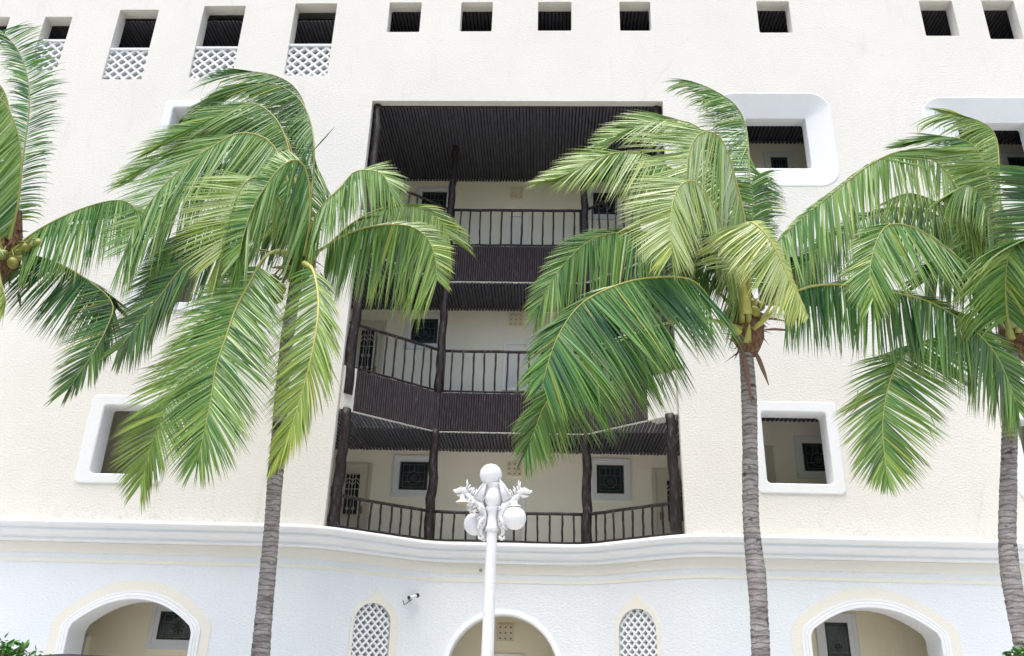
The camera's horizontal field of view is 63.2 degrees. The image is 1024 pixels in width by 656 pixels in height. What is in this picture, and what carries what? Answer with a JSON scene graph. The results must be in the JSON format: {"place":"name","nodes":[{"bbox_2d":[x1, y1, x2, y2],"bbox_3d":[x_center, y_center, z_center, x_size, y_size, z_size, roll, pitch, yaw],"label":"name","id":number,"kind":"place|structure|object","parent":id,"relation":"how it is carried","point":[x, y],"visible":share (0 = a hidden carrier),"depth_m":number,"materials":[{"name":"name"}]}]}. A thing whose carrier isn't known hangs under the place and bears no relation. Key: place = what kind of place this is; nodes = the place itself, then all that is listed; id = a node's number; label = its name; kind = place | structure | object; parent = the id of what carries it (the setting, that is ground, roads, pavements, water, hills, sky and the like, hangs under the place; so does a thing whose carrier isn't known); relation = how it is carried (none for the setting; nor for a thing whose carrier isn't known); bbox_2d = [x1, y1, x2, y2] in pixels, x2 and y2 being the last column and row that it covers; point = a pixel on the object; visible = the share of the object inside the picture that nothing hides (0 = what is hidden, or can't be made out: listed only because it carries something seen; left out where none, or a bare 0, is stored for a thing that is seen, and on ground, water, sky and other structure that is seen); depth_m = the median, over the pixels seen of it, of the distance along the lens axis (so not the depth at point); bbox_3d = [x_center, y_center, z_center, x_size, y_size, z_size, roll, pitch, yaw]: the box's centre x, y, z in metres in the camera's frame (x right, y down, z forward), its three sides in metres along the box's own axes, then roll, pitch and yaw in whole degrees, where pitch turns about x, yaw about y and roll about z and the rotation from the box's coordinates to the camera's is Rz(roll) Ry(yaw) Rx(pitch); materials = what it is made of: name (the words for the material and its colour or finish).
{"place":"outdoors","nodes":[
{"label":"outdoors","id":0,"kind":"place"},
{"bbox_2d":[0,632,53,655],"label":"shrub","id":1,"kind":"object","parent":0,"point":[8,650],"visible":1,"depth_m":7.08,"materials":[{"name":"green plant"}]},
{"bbox_2d":[42,654,99,655],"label":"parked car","id":2,"kind":"object","parent":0,"point":[70,655],"visible":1,"depth_m":9.16,"materials":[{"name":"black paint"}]},
{"bbox_2d":[0,0,1023,655],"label":"hotel building","id":3,"kind":"structure","parent":0,"point":[472,116],"depth_m":18.90,"materials":[{"name":"beige paint"}]},
{"bbox_2d":[145,603,190,649],"bbox_3d":[-7.120,6.356,17.761,1.229,0.949,0.075,1,-23,2],"label":"window","id":4,"kind":"structure","parent":3,"relation":"in","point":[167,630],"depth_m":17.71,"materials":[{"name":"white glass"}]},
{"bbox_2d":[340,463,372,531],"bbox_3d":[-3.891,4.300,20.118,0.880,2.123,0.096,1,-23,2],"label":"door","id":5,"kind":"structure","parent":3,"relation":"in","point":[357,485],"depth_m":20.28,"materials":[{"name":"white glass"}]},
{"bbox_2d":[355,320,386,376],"bbox_3d":[-3.791,0.964,21.544,0.880,2.563,0.096,1,-23,2],"label":"door","id":6,"kind":"structure","parent":3,"relation":"in","point":[381,325],"depth_m":21.77,"materials":[{"name":"white glass"}]},
{"bbox_2d":[376,193,397,275],"bbox_3d":[-3.683,-2.621,23.101,0.880,2.603,0.050,1,-23,2],"label":"door","id":7,"kind":"structure","parent":3,"relation":"in","point":[376,193],"depth_m":23.47,"materials":[{"name":"brown glass"}]},
{"bbox_2d":[391,454,428,496],"bbox_3d":[-2.410,3.626,20.400,1.040,1.040,0.075,1,-23,2],"label":"window","id":8,"kind":"structure","parent":3,"relation":"in","point":[410,477],"depth_m":20.39,"materials":[{"name":"white glass"}]},
{"bbox_2d":[403,593,418,604],"bbox_3d":[-2.101,5.642,17.320,0.314,0.258,0.185,20,-29,-36],"label":"security camera","id":9,"kind":"object","parent":3,"relation":"attached to","point":[411,597],"visible":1,"depth_m":17.30,"materials":[{"name":"grey plastic"}]},
{"bbox_2d":[403,313,439,349],"bbox_3d":[-2.304,0.087,21.912,1.040,1.040,0.075,1,-23,2],"label":"window","id":10,"kind":"structure","parent":3,"relation":"in","point":[427,334],"depth_m":21.90,"materials":[{"name":"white glass"}]},
{"bbox_2d":[416,187,448,218],"bbox_3d":[-2.196,-3.525,23.455,1.040,1.040,0.075,1,-23,2],"label":"window","id":11,"kind":"structure","parent":3,"relation":"in","point":[439,195],"depth_m":23.54,"materials":[{"name":"white glass"}]},
{"bbox_2d":[587,187,622,219],"bbox_3d":[2.600,-3.473,23.267,1.000,1.040,0.075,1,-23,2],"label":"window","id":12,"kind":"structure","parent":3,"relation":"in","point":[592,198],"depth_m":23.24,"materials":[{"name":"white glass"}]},
{"bbox_2d":[589,315,625,350],"bbox_3d":[2.492,0.139,21.723,1.000,1.040,0.075,1,-23,2],"label":"window","id":13,"kind":"structure","parent":3,"relation":"in","point":[622,332],"depth_m":21.76,"materials":[{"name":"black glass"}]},
{"bbox_2d":[591,458,631,500],"bbox_3d":[2.386,3.678,20.211,1.000,1.040,0.075,1,-23,2],"label":"window","id":14,"kind":"structure","parent":3,"relation":"in","point":[611,477],"depth_m":20.19,"materials":[{"name":"white glass"}]},
{"bbox_2d":[642,197,654,273],"bbox_3d":[4.035,-2.523,22.791,0.930,2.603,0.050,1,-23,2],"label":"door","id":15,"kind":"structure","parent":3,"relation":"in","point":[642,197],"depth_m":23.07,"materials":[{"name":"brown glass"}]},
{"bbox_2d":[646,324,675,373],"bbox_3d":[3.927,1.062,21.234,0.930,2.563,0.096,1,-23,2],"label":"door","id":16,"kind":"structure","parent":3,"relation":"in","point":[654,324],"depth_m":21.56,"materials":[{"name":"brown glass"}]},
{"bbox_2d":[651,469,683,533],"bbox_3d":[3.827,4.399,19.808,0.930,2.123,0.096,1,-23,2],"label":"door","id":17,"kind":"structure","parent":3,"relation":"in","point":[660,477],"depth_m":19.98,"materials":[{"name":"white glass"}]},
{"bbox_2d":[764,446,775,482],"bbox_3d":[5.398,3.715,18.330,0.900,2.306,0.050,1,-23,2],"label":"door","id":18,"kind":"structure","parent":3,"relation":"in","point":[769,455],"depth_m":18.58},
{"bbox_2d":[763,152,794,167],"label":"window","id":19,"kind":"structure","parent":3,"relation":"in","point":[771,159],"depth_m":21.75,"materials":[{"name":"white glass"}]},
{"bbox_2d":[793,435,825,478],"bbox_3d":[6.857,2.900,18.648,1.000,0.981,0.075,1,-23,2],"label":"window","id":20,"kind":"structure","parent":3,"relation":"in","point":[809,457],"depth_m":18.64,"materials":[{"name":"white glass"}]},
{"bbox_2d":[815,613,860,655],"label":"window","id":21,"kind":"structure","parent":3,"relation":"in","point":[837,635],"depth_m":17.24,"materials":[{"name":"white glass"}]},
{"bbox_2d":[999,152,1023,169],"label":"window","id":22,"kind":"structure","parent":3,"relation":"in","point":[1006,158],"depth_m":21.53,"materials":[{"name":"white glass"}]},
{"bbox_2d":[1001,646,1023,655],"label":"shrub","id":23,"kind":"object","parent":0,"point":[1020,652],"visible":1,"depth_m":7.19,"materials":[{"name":"green plant"}]},
{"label":"pavement","id":24,"kind":"structure","parent":0,"visible":0},
{"bbox_2d":[0,21,156,406],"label":"palm tree","id":25,"kind":"object","parent":24,"relation":"on","point":[16,249],"visible":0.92,"depth_m":13.95,"materials":[{"name":"green plant"}]},
{"bbox_2d":[95,68,474,655],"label":"palm tree","id":26,"kind":"object","parent":24,"relation":"on","point":[266,179],"visible":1,"depth_m":13.35,"materials":[{"name":"green plant"}]},
{"bbox_2d":[453,464,532,655],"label":"lamp post","id":27,"kind":"object","parent":24,"relation":"on","point":[481,518],"visible":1,"depth_m":10.47,"materials":[{"name":"white metal"}]},
{"bbox_2d":[508,78,1023,655],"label":"palm tree","id":28,"kind":"object","parent":24,"relation":"on","point":[718,228],"visible":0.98,"depth_m":12.29,"materials":[{"name":"green plant"}]},
{"bbox_2d":[767,107,1023,651],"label":"palm tree","id":29,"kind":"object","parent":24,"relation":"on","point":[974,246],"visible":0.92,"depth_m":12.44,"materials":[{"name":"green plant"}]}
]}

